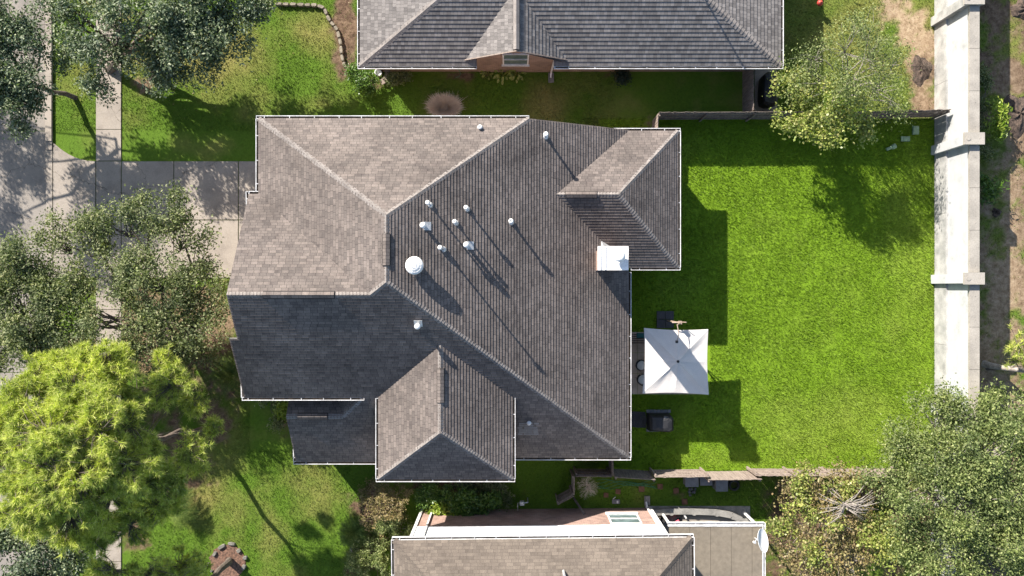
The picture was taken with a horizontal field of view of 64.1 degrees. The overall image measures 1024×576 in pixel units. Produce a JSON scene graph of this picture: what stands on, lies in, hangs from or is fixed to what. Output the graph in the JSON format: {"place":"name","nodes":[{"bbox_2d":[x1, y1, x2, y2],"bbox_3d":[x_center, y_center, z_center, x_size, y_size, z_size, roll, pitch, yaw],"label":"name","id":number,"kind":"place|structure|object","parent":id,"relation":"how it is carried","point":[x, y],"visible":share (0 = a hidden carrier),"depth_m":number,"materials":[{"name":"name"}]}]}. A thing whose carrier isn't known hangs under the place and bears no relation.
{"place":"outdoors","nodes":[
{"label":"outdoors","id":0,"kind":"place"},
{"bbox_2d":[0,0,45,575],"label":"road","id":1,"kind":"structure","parent":0,"point":[23,183],"depth_m":43.00,"materials":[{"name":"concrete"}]},
{"bbox_2d":[96,0,120,575],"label":"sidewalk","id":2,"kind":"structure","parent":0,"point":[108,145],"depth_m":42.97,"materials":[{"name":"concrete"}]},
{"bbox_2d":[53,143,255,277],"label":"driveway","id":3,"kind":"structure","parent":0,"point":[80,182],"depth_m":42.97,"materials":[{"name":"concrete"}]},
{"bbox_2d":[129,278,584,575],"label":"grass","id":4,"kind":"structure","parent":0,"point":[328,465],"depth_m":43.01,"materials":[{"name":"plant"}]},
{"bbox_2d":[423,91,464,114],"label":"ornamental grass","id":5,"kind":"object","parent":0,"point":[440,104],"depth_m":42.73,"materials":[{"name":"plant"}]},
{"bbox_2d":[226,115,680,481],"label":"house","id":6,"kind":"structure","parent":0,"point":[428,298],"depth_m":36.93,"materials":[{"name":"grey"}]},
{"bbox_2d":[2,0,1023,575],"bbox_3d":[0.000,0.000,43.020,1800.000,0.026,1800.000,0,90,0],"label":"ground","id":7,"kind":"structure","parent":0,"point":[650,96],"depth_m":43.02,"materials":[{"name":"plant"}]},
{"bbox_2d":[0,0,77,144],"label":"oak tree","id":8,"kind":"object","parent":7,"relation":"on","point":[18,92],"visible":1,"depth_m":38.48,"materials":[{"name":"green plant"}]},
{"bbox_2d":[0,218,82,380],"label":"oak tree","id":9,"kind":"object","parent":7,"relation":"on","point":[12,334],"visible":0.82,"depth_m":37.68,"materials":[{"name":"green plant"}]},
{"bbox_2d":[45,1,52,574],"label":"kerb","id":10,"kind":"structure","parent":7,"relation":"on","point":[49,147],"depth_m":42.92,"materials":[{"name":"concrete"}]},
{"bbox_2d":[0,522,107,575],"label":"oak tree","id":11,"kind":"object","parent":7,"relation":"on","point":[68,566],"visible":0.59,"depth_m":38.76,"materials":[{"name":"green plant"}]},
{"bbox_2d":[0,337,225,559],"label":"pine tree","id":12,"kind":"object","parent":7,"relation":"on","point":[45,453],"visible":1,"depth_m":33.15,"materials":[{"name":"green plant"}]},
{"bbox_2d":[9,179,233,393],"bbox_3d":[-18.189,0.098,39.847,11.136,6.627,10.487,0,90,0],"label":"oak tree","id":13,"kind":"object","parent":7,"relation":"on","point":[129,277],"visible":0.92,"depth_m":38.06,"materials":[{"name":"green plant"}]},
{"bbox_2d":[15,0,277,108],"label":"oak tree","id":14,"kind":"object","parent":7,"relation":"on","point":[74,49],"visible":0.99,"depth_m":38.49,"materials":[{"name":"green plant"}]},
{"bbox_2d":[79,542,232,575],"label":"pine tree","id":15,"kind":"object","parent":7,"relation":"on","point":[192,565],"visible":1,"depth_m":35.71,"materials":[{"name":"green plant"}]},
{"bbox_2d":[171,482,199,530],"bbox_3d":[-17.021,11.240,42.528,1.643,0.944,2.687,0,90,0],"label":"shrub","id":16,"kind":"object","parent":7,"relation":"on","point":[185,516],"visible":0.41,"depth_m":42.27,"materials":[{"name":"green plant"}]},
{"bbox_2d":[127,0,282,86],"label":"oak tree","id":17,"kind":"object","parent":7,"relation":"on","point":[148,48],"visible":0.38,"depth_m":39.13,"materials":[{"name":"green plant"}]},
{"bbox_2d":[208,349,240,396],"bbox_3d":[-14.495,4.491,42.359,2.450,1.282,2.278,41,90,0],"label":"sago palm","id":18,"kind":"object","parent":7,"relation":"on","point":[227,372],"visible":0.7,"depth_m":42.00,"materials":[{"name":"green plant"}]},
{"bbox_2d":[209,545,244,575],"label":"mulch bed","id":19,"kind":"object","parent":7,"relation":"on","point":[220,557],"visible":0.8,"depth_m":42.98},
{"bbox_2d":[254,401,287,433],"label":"shrub","id":20,"kind":"object","parent":7,"relation":"on","point":[276,425],"visible":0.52,"depth_m":42.21,"materials":[{"name":"green plant"}]},
{"bbox_2d":[272,401,288,423],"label":"shrub","id":21,"kind":"object","parent":7,"relation":"on","point":[281,412],"visible":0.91,"depth_m":42.12,"materials":[{"name":"green plant"}]},
{"bbox_2d":[52,0,614,131],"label":"grass","id":22,"kind":"structure","parent":7,"relation":"on","point":[289,38],"depth_m":43.01,"materials":[{"name":"plant"}]},
{"bbox_2d":[339,46,343,54],"bbox_3d":[-8.962,-12.496,42.929,0.196,0.241,0.431,0,90,0],"label":"edging stone","id":23,"kind":"object","parent":7,"relation":"on","point":[341,50],"visible":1,"depth_m":42.83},
{"bbox_2d":[336,514,373,550],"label":"shrub","id":24,"kind":"object","parent":7,"relation":"on","point":[355,532],"visible":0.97,"depth_m":42.22,"materials":[{"name":"green plant"}]},
{"bbox_2d":[340,57,383,96],"bbox_3d":[-7.870,-10.837,42.489,2.308,1.235,1.804,23,90,0],"label":"shrub","id":25,"kind":"object","parent":7,"relation":"on","point":[354,72],"visible":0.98,"depth_m":42.32,"materials":[{"name":"green plant"}]},
{"bbox_2d":[341,533,390,575],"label":"shrub","id":26,"kind":"object","parent":7,"relation":"on","point":[359,562],"visible":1,"depth_m":41.76,"materials":[{"name":"green plant"}]},
{"bbox_2d":[375,69,381,76],"bbox_3d":[-6.974,-11.237,42.790,0.390,0.420,0.386,0,90,0],"label":"plant pot","id":27,"kind":"object","parent":7,"relation":"on","point":[379,72],"visible":0.94,"depth_m":42.70,"materials":[{"name":"ceramic"}]},
{"bbox_2d":[354,477,413,538],"bbox_3d":[-6.856,11.325,42.112,3.064,2.030,3.178,24,90,0],"label":"shrub","id":28,"kind":"object","parent":7,"relation":"on","point":[388,501],"visible":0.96,"depth_m":41.87,"materials":[{"name":"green plant"}]},
{"bbox_2d":[380,69,389,84],"bbox_3d":[-6.628,-11.210,42.790,0.563,0.420,1.243,0,90,0],"label":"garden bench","id":29,"kind":"object","parent":7,"relation":"on","point":[383,79],"visible":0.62,"depth_m":42.58,"materials":[{"name":"brown wood"}]},
{"bbox_2d":[370,511,413,551],"bbox_3d":[-6.191,12.756,42.453,2.561,1.232,2.314,0,90,0],"label":"shrub","id":30,"kind":"object","parent":7,"relation":"on","point":[393,527],"visible":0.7,"depth_m":42.36,"materials":[{"name":"green plant"}]},
{"bbox_2d":[383,69,412,88],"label":"shrub","id":31,"kind":"object","parent":7,"relation":"on","point":[394,79],"visible":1,"depth_m":42.27,"materials":[{"name":"green plant"}]},
{"bbox_2d":[409,482,455,511],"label":"shrub","id":32,"kind":"object","parent":7,"relation":"on","point":[427,496],"visible":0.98,"depth_m":42.09,"materials":[{"name":"green plant"}]},
{"bbox_2d":[425,501,460,515],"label":"shrub","id":33,"kind":"object","parent":7,"relation":"on","point":[440,509],"visible":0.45,"depth_m":41.93,"materials":[{"name":"green plant"}]},
{"bbox_2d":[22,2,908,575],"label":"fallen leaves","id":34,"kind":"object","parent":7,"relation":"on","point":[224,320],"visible":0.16,"depth_m":42.98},
{"bbox_2d":[447,483,503,516],"bbox_3d":[-1.961,11.179,42.280,2.939,1.670,2.306,16,90,0],"label":"shrub","id":35,"kind":"object","parent":7,"relation":"on","point":[467,508],"visible":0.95,"depth_m":41.79,"materials":[{"name":"green plant"}]},
{"bbox_2d":[453,482,515,511],"bbox_3d":[-1.419,10.519,42.565,3.597,1.121,1.643,16,90,0],"label":"shrub","id":36,"kind":"object","parent":7,"relation":"on","point":[500,487],"visible":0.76,"depth_m":42.39,"materials":[{"name":"green plant"}]},
{"bbox_2d":[480,71,492,79],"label":"broadleaf plant","id":37,"kind":"object","parent":7,"relation":"on","point":[483,75],"visible":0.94,"depth_m":42.72,"materials":[{"name":"green plant"}]},
{"bbox_2d":[493,69,514,84],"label":"broadleaf plant","id":38,"kind":"object","parent":7,"relation":"on","point":[498,76],"visible":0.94,"depth_m":42.51,"materials":[{"name":"green plant"}]},
{"bbox_2d":[506,70,526,82],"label":"broadleaf plant","id":39,"kind":"object","parent":7,"relation":"on","point":[512,76],"visible":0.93,"depth_m":42.73,"materials":[{"name":"green plant"}]},
{"bbox_2d":[517,497,527,509],"bbox_3d":[0.511,11.081,42.300,0.634,1.401,0.276,-26,90,0],"label":"utility meter","id":40,"kind":"object","parent":7,"relation":"on","point":[522,502],"visible":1,"depth_m":42.01,"materials":[{"name":"metal"}]},
{"bbox_2d":[391,502,694,575],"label":"house","id":41,"kind":"structure","parent":7,"relation":"on","point":[589,542],"depth_m":37.27,"materials":[{"name":"beige"}]},
{"bbox_2d":[605,512,641,523],"bbox_3d":[5.621,11.539,40.987,1.670,1.825,0.120,0,90,0],"label":"window","id":42,"kind":"structure","parent":41,"relation":"in","point":[614,517],"depth_m":40.97,"materials":[{"name":"white paint"}]},
{"bbox_2d":[548,73,553,82],"bbox_3d":[2.053,-11.055,42.950,0.285,0.090,0.505,0,90,0],"label":"splash block","id":43,"kind":"object","parent":7,"relation":"on","point":[551,80],"depth_m":42.97,"materials":[{"name":"grey concrete"}]},
{"bbox_2d":[555,486,573,504],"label":"gate","id":44,"kind":"structure","parent":7,"relation":"on","point":[560,497],"depth_m":41.97,"materials":[{"name":"brown wood"}]},
{"bbox_2d":[357,0,783,77],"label":"house","id":45,"kind":"structure","parent":7,"relation":"on","point":[550,36],"depth_m":39.52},
{"bbox_2d":[502,53,529,66],"bbox_3d":[0.180,-11.315,40.537,1.420,1.975,0.120,0,90,0],"label":"window","id":46,"kind":"structure","parent":45,"relation":"in","point":[509,59],"depth_m":40.56,"materials":[{"name":"glass"}]},
{"bbox_2d":[569,469,574,494],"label":"fence","id":47,"kind":"object","parent":7,"relation":"on","point":[572,486],"visible":1,"depth_m":41.73,"materials":[{"name":"brown wood"}]},
{"bbox_2d":[573,497,584,514],"bbox_3d":[3.475,11.291,42.398,0.130,1.251,0.748,-41,90,0],"label":"post","id":48,"kind":"object","parent":7,"relation":"on","point":[579,506],"visible":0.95,"depth_m":42.30,"materials":[{"name":"brown wood"}]},
{"bbox_2d":[578,477,597,497],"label":"round bush","id":49,"kind":"object","parent":7,"relation":"on","point":[588,487],"visible":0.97,"depth_m":42.69,"materials":[{"name":"plant"}]},
{"bbox_2d":[573,466,611,476],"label":"fence","id":50,"kind":"object","parent":7,"relation":"on","point":[580,472],"visible":1,"depth_m":41.95,"materials":[{"name":"brown wood"}]},
{"bbox_2d":[608,460,613,475],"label":"fence","id":51,"kind":"object","parent":7,"relation":"on","point":[611,467],"visible":0.42,"depth_m":41.83,"materials":[{"name":"brown wood"}]},
{"bbox_2d":[612,497,619,503],"bbox_3d":[5.469,11.145,42.915,0.400,0.170,0.382,0,90,0],"label":"utility box","id":52,"kind":"object","parent":7,"relation":"on","point":[615,501],"visible":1,"depth_m":42.92,"materials":[{"name":"grey plastic"}]},
{"bbox_2d":[610,69,633,87],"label":"shrub","id":53,"kind":"object","parent":7,"relation":"on","point":[623,76],"visible":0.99,"depth_m":42.17,"materials":[{"name":"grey plant"}]},
{"bbox_2d":[596,479,657,489],"bbox_3d":[6.047,10.318,42.941,3.249,0.021,0.559,0,90,0],"label":"garden hose","id":54,"kind":"object","parent":7,"relation":"on","point":[626,484],"visible":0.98,"depth_m":42.93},
{"bbox_2d":[613,469,655,481],"bbox_3d":[6.222,9.640,42.091,2.056,1.820,0.187,3,90,0],"label":"fence","id":55,"kind":"object","parent":7,"relation":"on","point":[640,474],"visible":0.9,"depth_m":41.97,"materials":[{"name":"brown wood"}]},
{"bbox_2d":[631,411,646,427],"bbox_3d":[6.618,6.914,42.962,0.921,0.076,0.855,0,90,0],"label":"grill mat","id":56,"kind":"object","parent":7,"relation":"on","point":[640,422],"visible":0.9,"depth_m":42.94,"materials":[{"name":"black plastic"}]},
{"bbox_2d":[639,486,644,491],"bbox_3d":[6.816,10.579,42.983,0.304,0.053,0.304,0,90,0],"label":"paver","id":57,"kind":"object","parent":7,"relation":"on","point":[641,488],"visible":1,"depth_m":42.96,"materials":[{"name":"ceramic"}]},
{"bbox_2d":[644,496,649,505],"bbox_3d":[7.105,11.182,42.950,0.285,0.090,0.505,0,90,0],"label":"splash block","id":58,"kind":"object","parent":7,"relation":"on","point":[647,499],"depth_m":42.97,"materials":[{"name":"grey concrete"}]},
{"bbox_2d":[652,114,659,127],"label":"fence","id":59,"kind":"object","parent":7,"relation":"on","point":[655,120],"visible":0.52,"depth_m":41.77,"materials":[{"name":"brown wood"}]},
{"bbox_2d":[646,410,670,431],"bbox_3d":[7.705,6.975,42.970,1.270,0.060,1.156,0,90,0],"label":"paver pad","id":60,"kind":"object","parent":7,"relation":"on","point":[658,411],"visible":0.47,"depth_m":42.94,"materials":[{"name":"grey concrete"}]},
{"bbox_2d":[646,413,672,431],"bbox_3d":[7.710,7.000,42.450,1.263,1.100,0.895,0,90,0],"label":"covered grill","id":61,"kind":"object","parent":60,"relation":"on","point":[659,422],"visible":1,"depth_m":41.95,"materials":[{"name":"fabric"}]},
{"bbox_2d":[631,332,692,393],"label":"patio","id":62,"kind":"structure","parent":7,"relation":"on","point":[641,351],"depth_m":42.97,"materials":[{"name":"concrete"}]},
{"bbox_2d":[631,334,643,343],"bbox_3d":[6.658,2.637,42.782,1.068,0.435,0.510,0,90,0],"label":"bench","id":63,"kind":"object","parent":62,"relation":"on","point":[636,340],"visible":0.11,"depth_m":42.56,"materials":[{"name":"grey wood"}]},
{"bbox_2d":[636,333,643,337],"bbox_3d":[6.684,2.471,42.485,0.420,0.130,0.260,0,90,0],"label":"cushion","id":64,"kind":"object","parent":63,"relation":"on","point":[639,335],"visible":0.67,"depth_m":42.42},
{"bbox_2d":[635,374,643,385],"bbox_3d":[6.788,4.768,42.579,0.601,0.786,0.608,0,90,0],"label":"patio chair","id":65,"kind":"object","parent":62,"relation":"on","point":[640,378],"visible":0.69,"depth_m":42.49,"materials":[{"name":"black metal"}]},
{"bbox_2d":[636,359,644,371],"bbox_3d":[6.731,4.019,42.580,0.599,0.786,0.602,0,90,0],"label":"patio chair","id":66,"kind":"object","parent":62,"relation":"on","point":[640,364],"visible":0.89,"depth_m":42.49,"materials":[{"name":"black metal"}]},
{"bbox_2d":[642,311,708,394],"bbox_3d":[8.187,3.278,41.459,3.315,3.062,4.126,0,90,0],"label":"cantilever umbrella","id":67,"kind":"object","parent":7,"relation":"on","point":[675,361],"visible":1,"depth_m":40.77,"materials":[{"name":"fabric"}]},
{"bbox_2d":[673,488,678,493],"bbox_3d":[8.632,10.658,42.983,0.280,0.053,0.280,-6,90,0],"label":"paver","id":68,"kind":"object","parent":7,"relation":"on","point":[675,490],"visible":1,"depth_m":42.96,"materials":[{"name":"ceramic"}]},
{"bbox_2d":[649,467,708,477],"bbox_3d":[8.575,9.485,42.067,2.750,1.866,0.160,0,90,0],"label":"fence","id":69,"kind":"object","parent":7,"relation":"on","point":[700,472],"visible":1,"depth_m":41.99,"materials":[{"name":"brown wood"}]},
{"bbox_2d":[681,498,687,504],"bbox_3d":[9.079,11.237,42.983,0.300,0.053,0.300,-4,90,0],"label":"paver","id":70,"kind":"object","parent":7,"relation":"on","point":[684,501],"visible":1,"depth_m":42.96,"materials":[{"name":"stone"}]},
{"bbox_2d":[683,477,698,486],"bbox_3d":[9.342,10.044,42.644,0.718,0.712,0.518,0,90,0],"label":"storage box","id":71,"kind":"object","parent":7,"relation":"on","point":[691,482],"visible":0.87,"depth_m":42.30,"materials":[{"name":"grey plastic"}]},
{"bbox_2d":[688,487,695,495],"bbox_3d":[9.411,10.686,42.850,0.380,0.220,0.521,21,90,0],"label":"scrap pile","id":72,"kind":"object","parent":7,"relation":"on","point":[692,491],"visible":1,"depth_m":42.80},
{"bbox_2d":[560,473,849,575],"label":"grass","id":73,"kind":"structure","parent":7,"relation":"on","point":[744,483],"depth_m":43.00,"materials":[{"name":"plant"}]},
{"bbox_2d":[699,477,712,485],"bbox_3d":[10.104,10.029,42.694,0.694,0.612,0.441,0,90,0],"label":"storage box","id":74,"kind":"object","parent":7,"relation":"on","point":[703,481],"visible":0.65,"depth_m":42.40,"materials":[{"name":"grey plastic"}]},
{"bbox_2d":[712,480,727,491],"bbox_3d":[10.844,10.087,42.544,0.663,0.912,0.799,0,90,0],"label":"storage box","id":75,"kind":"object","parent":7,"relation":"on","point":[719,485],"visible":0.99,"depth_m":42.10,"materials":[{"name":"grey plastic"}]},
{"bbox_2d":[704,471,761,481],"bbox_3d":[11.251,9.705,42.062,2.700,1.878,0.159,-1,90,0],"label":"fence","id":76,"kind":"object","parent":7,"relation":"on","point":[730,475],"visible":0.85,"depth_m":41.90,"materials":[{"name":"brown wood"}]},
{"bbox_2d":[728,480,739,490],"bbox_3d":[11.652,10.338,42.880,0.627,0.150,0.616,0,90,0],"label":"tyre","id":77,"kind":"object","parent":7,"relation":"on","point":[731,488],"visible":0.94,"depth_m":42.82,"materials":[{"name":"black rubber"}]},
{"bbox_2d":[742,69,754,111],"bbox_3d":[12.204,-10.165,42.076,0.199,1.851,2.370,0,90,0],"label":"fence","id":78,"kind":"object","parent":7,"relation":"on","point":[747,89],"visible":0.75,"depth_m":41.97,"materials":[{"name":"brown wood"}]},
{"bbox_2d":[655,111,847,121],"bbox_3d":[12.310,-8.829,42.075,9.780,1.850,0.149,0,90,0],"label":"fence","id":79,"kind":"object","parent":7,"relation":"on","point":[701,116],"visible":0.56,"depth_m":41.98,"materials":[{"name":"brown wood"}]},
{"bbox_2d":[585,117,934,470],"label":"grass","id":80,"kind":"structure","parent":7,"relation":"on","point":[812,270],"depth_m":43.00,"materials":[{"name":"plant"}]},
{"bbox_2d":[746,466,831,476],"bbox_3d":[14.250,9.440,42.091,3.900,1.820,0.169,0,90,0],"label":"fence","id":81,"kind":"object","parent":7,"relation":"on","point":[768,472],"visible":0.79,"depth_m":41.99,"materials":[{"name":"brown wood"}]},
{"bbox_2d":[817,0,822,5],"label":"ball marker","id":82,"kind":"object","parent":7,"relation":"on","point":[819,2],"visible":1,"depth_m":42.35,"materials":[{"name":"red plastic"}]},
{"bbox_2d":[762,0,920,154],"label":"crape myrtle tree","id":83,"kind":"object","parent":7,"relation":"on","point":[804,87],"visible":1,"depth_m":39.22,"materials":[{"name":"green plant"}]},
{"bbox_2d":[764,456,920,575],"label":"young tree","id":84,"kind":"object","parent":7,"relation":"on","point":[813,553],"visible":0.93,"depth_m":39.75,"materials":[{"name":"green plant"}]},
{"bbox_2d":[820,482,890,534],"bbox_3d":[16.936,10.672,40.967,4.770,4.066,2.665,19,90,0],"label":"palm tree","id":85,"kind":"object","parent":7,"relation":"on","point":[855,507],"visible":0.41,"depth_m":39.13,"materials":[{"name":"grey plant"}]},
{"bbox_2d":[778,0,934,120],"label":"grass","id":86,"kind":"structure","parent":7,"relation":"on","point":[849,45],"depth_m":43.00,"materials":[{"name":"plant"}]},
{"bbox_2d":[821,466,903,476],"bbox_3d":[18.125,9.453,42.090,3.750,1.819,0.156,0,90,0],"label":"fence","id":87,"kind":"object","parent":7,"relation":"on","point":[847,470],"visible":0.21,"depth_m":42.08,"materials":[{"name":"brown wood"}]},
{"bbox_2d":[886,144,896,150],"bbox_3d":[19.910,-7.372,42.905,0.509,0.269,0.256,-23,90,0],"label":"stepping stone","id":88,"kind":"object","parent":7,"relation":"on","point":[893,146],"visible":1,"depth_m":42.84,"materials":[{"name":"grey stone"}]},
{"bbox_2d":[840,109,950,121],"bbox_3d":[19.701,-8.889,42.076,4.902,1.849,0.148,-1,90,0],"label":"fence","id":89,"kind":"object","parent":7,"relation":"on","point":[933,114],"visible":0.64,"depth_m":41.93,"materials":[{"name":"brown wood"}]},
{"bbox_2d":[901,136,909,140],"bbox_3d":[20.684,-7.842,42.950,0.460,0.100,0.260,0,90,0],"label":"utility box","id":90,"kind":"object","parent":7,"relation":"on","point":[905,138],"visible":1,"depth_m":42.90,"materials":[{"name":"green plastic"}]},
{"bbox_2d":[912,126,918,134],"bbox_3d":[21.210,-8.290,42.935,0.320,0.150,0.440,0,90,0],"label":"utility box","id":91,"kind":"object","parent":7,"relation":"on","point":[915,130],"visible":0.95,"depth_m":42.86,"materials":[{"name":"green plastic"}]},
{"bbox_2d":[911,55,932,86],"bbox_3d":[21.484,-11.397,42.957,1.197,0.147,1.597,20,90,0],"label":"dirt pile","id":92,"kind":"object","parent":7,"relation":"on","point":[921,75],"visible":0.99,"depth_m":42.97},
{"bbox_2d":[914,56,936,69],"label":"shrub","id":93,"kind":"object","parent":7,"relation":"on","point":[924,64],"visible":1,"depth_m":42.77,"materials":[{"name":"brown plant"}]},
{"bbox_2d":[843,373,1023,575],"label":"elm tree","id":94,"kind":"object","parent":7,"relation":"on","point":[957,477],"visible":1,"depth_m":37.62,"materials":[{"name":"green plant"}]},
{"bbox_2d":[931,0,984,575],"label":"boundary wall","id":95,"kind":"structure","parent":7,"relation":"on","point":[958,276],"depth_m":40.95,"materials":[{"name":"concrete"}]},
{"bbox_2d":[980,63,997,161],"bbox_3d":[24.365,-9.075,42.427,1.716,1.414,5.213,0,90,0],"label":"shrub","id":96,"kind":"object","parent":7,"relation":"on","point":[985,78],"visible":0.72,"depth_m":42.21,"materials":[{"name":"green plant"}]},
{"bbox_2d":[980,167,1009,207],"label":"shrub","id":97,"kind":"object","parent":7,"relation":"on","point":[987,184],"visible":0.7,"depth_m":41.95,"materials":[{"name":"green plant"}]},
{"bbox_2d":[992,208,1001,217],"bbox_3d":[25.479,-3.962,42.908,0.514,0.245,0.506,31,90,0],"label":"mulch pile","id":98,"kind":"object","parent":7,"relation":"on","point":[996,212],"visible":1,"depth_m":42.93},
{"bbox_2d":[983,95,1012,145],"bbox_3d":[24.943,-8.621,42.236,1.538,1.770,2.562,0,90,0],"label":"shrub","id":99,"kind":"object","parent":7,"relation":"on","point":[999,126],"visible":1,"depth_m":41.81,"materials":[{"name":"green plant"}]},
{"bbox_2d":[977,0,1023,575],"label":"grass","id":100,"kind":"structure","parent":7,"relation":"on","point":[1006,25],"depth_m":43.00,"materials":[{"name":"plant"}]},
{"bbox_2d":[981,360,1023,372],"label":"leaning trunk","id":101,"kind":"object","parent":7,"relation":"on","point":[986,364],"visible":0.85,"depth_m":42.10,"materials":[{"name":"brown wood"}]},
{"bbox_2d":[985,322,1023,370],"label":"pine tree","id":102,"kind":"object","parent":7,"relation":"on","point":[1019,351],"visible":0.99,"depth_m":40.44,"materials":[{"name":"green plant"}]},
{"bbox_2d":[999,94,1023,138],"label":"rock","id":103,"kind":"object","parent":7,"relation":"on","point":[1015,124],"visible":0.91,"depth_m":42.88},
{"bbox_2d":[1010,0,1023,19],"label":"mulch pile","id":104,"kind":"object","parent":7,"relation":"on","point":[1017,9],"visible":1,"depth_m":42.91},
{"bbox_2d":[645,506,749,533],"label":"path","id":105,"kind":"structure","parent":0,"point":[738,510],"depth_m":42.98,"materials":[{"name":"grey concrete"}]},
{"bbox_2d":[657,515,665,524],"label":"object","id":106,"kind":"object","parent":105,"relation":"on","point":[661,519],"visible":0.49,"depth_m":42.70,"materials":[{"name":"black metal"}]},
{"bbox_2d":[652,507,745,521],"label":"planter wall","id":107,"kind":"structure","parent":105,"relation":"on","point":[699,514],"depth_m":42.55,"materials":[{"name":"grey concrete"}]},
{"bbox_2d":[662,511,765,575],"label":"patio cover","id":108,"kind":"object","parent":105,"relation":"on","point":[727,549],"visible":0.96,"depth_m":40.13,"materials":[{"name":"beige metal"}]},
{"bbox_2d":[753,529,767,552],"bbox_3d":[12.128,12.203,39.655,0.955,0.936,0.822,43,90,0],"label":"satellite dish","id":109,"kind":"object","parent":108,"relation":"on","point":[762,539],"visible":1,"depth_m":39.55,"materials":[{"name":"white metal"}]},
{"bbox_2d":[754,69,776,111],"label":"path","id":110,"kind":"structure","parent":0,"point":[759,74],"depth_m":42.97,"materials":[{"name":"concrete"}]},
{"bbox_2d":[758,72,778,108],"bbox_3d":[13.316,-10.250,42.410,0.868,1.180,1.761,0,90,0],"label":"covered grill","id":111,"kind":"object","parent":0,"point":[764,84],"visible":0.82,"depth_m":41.91,"materials":[{"name":"fabric"}]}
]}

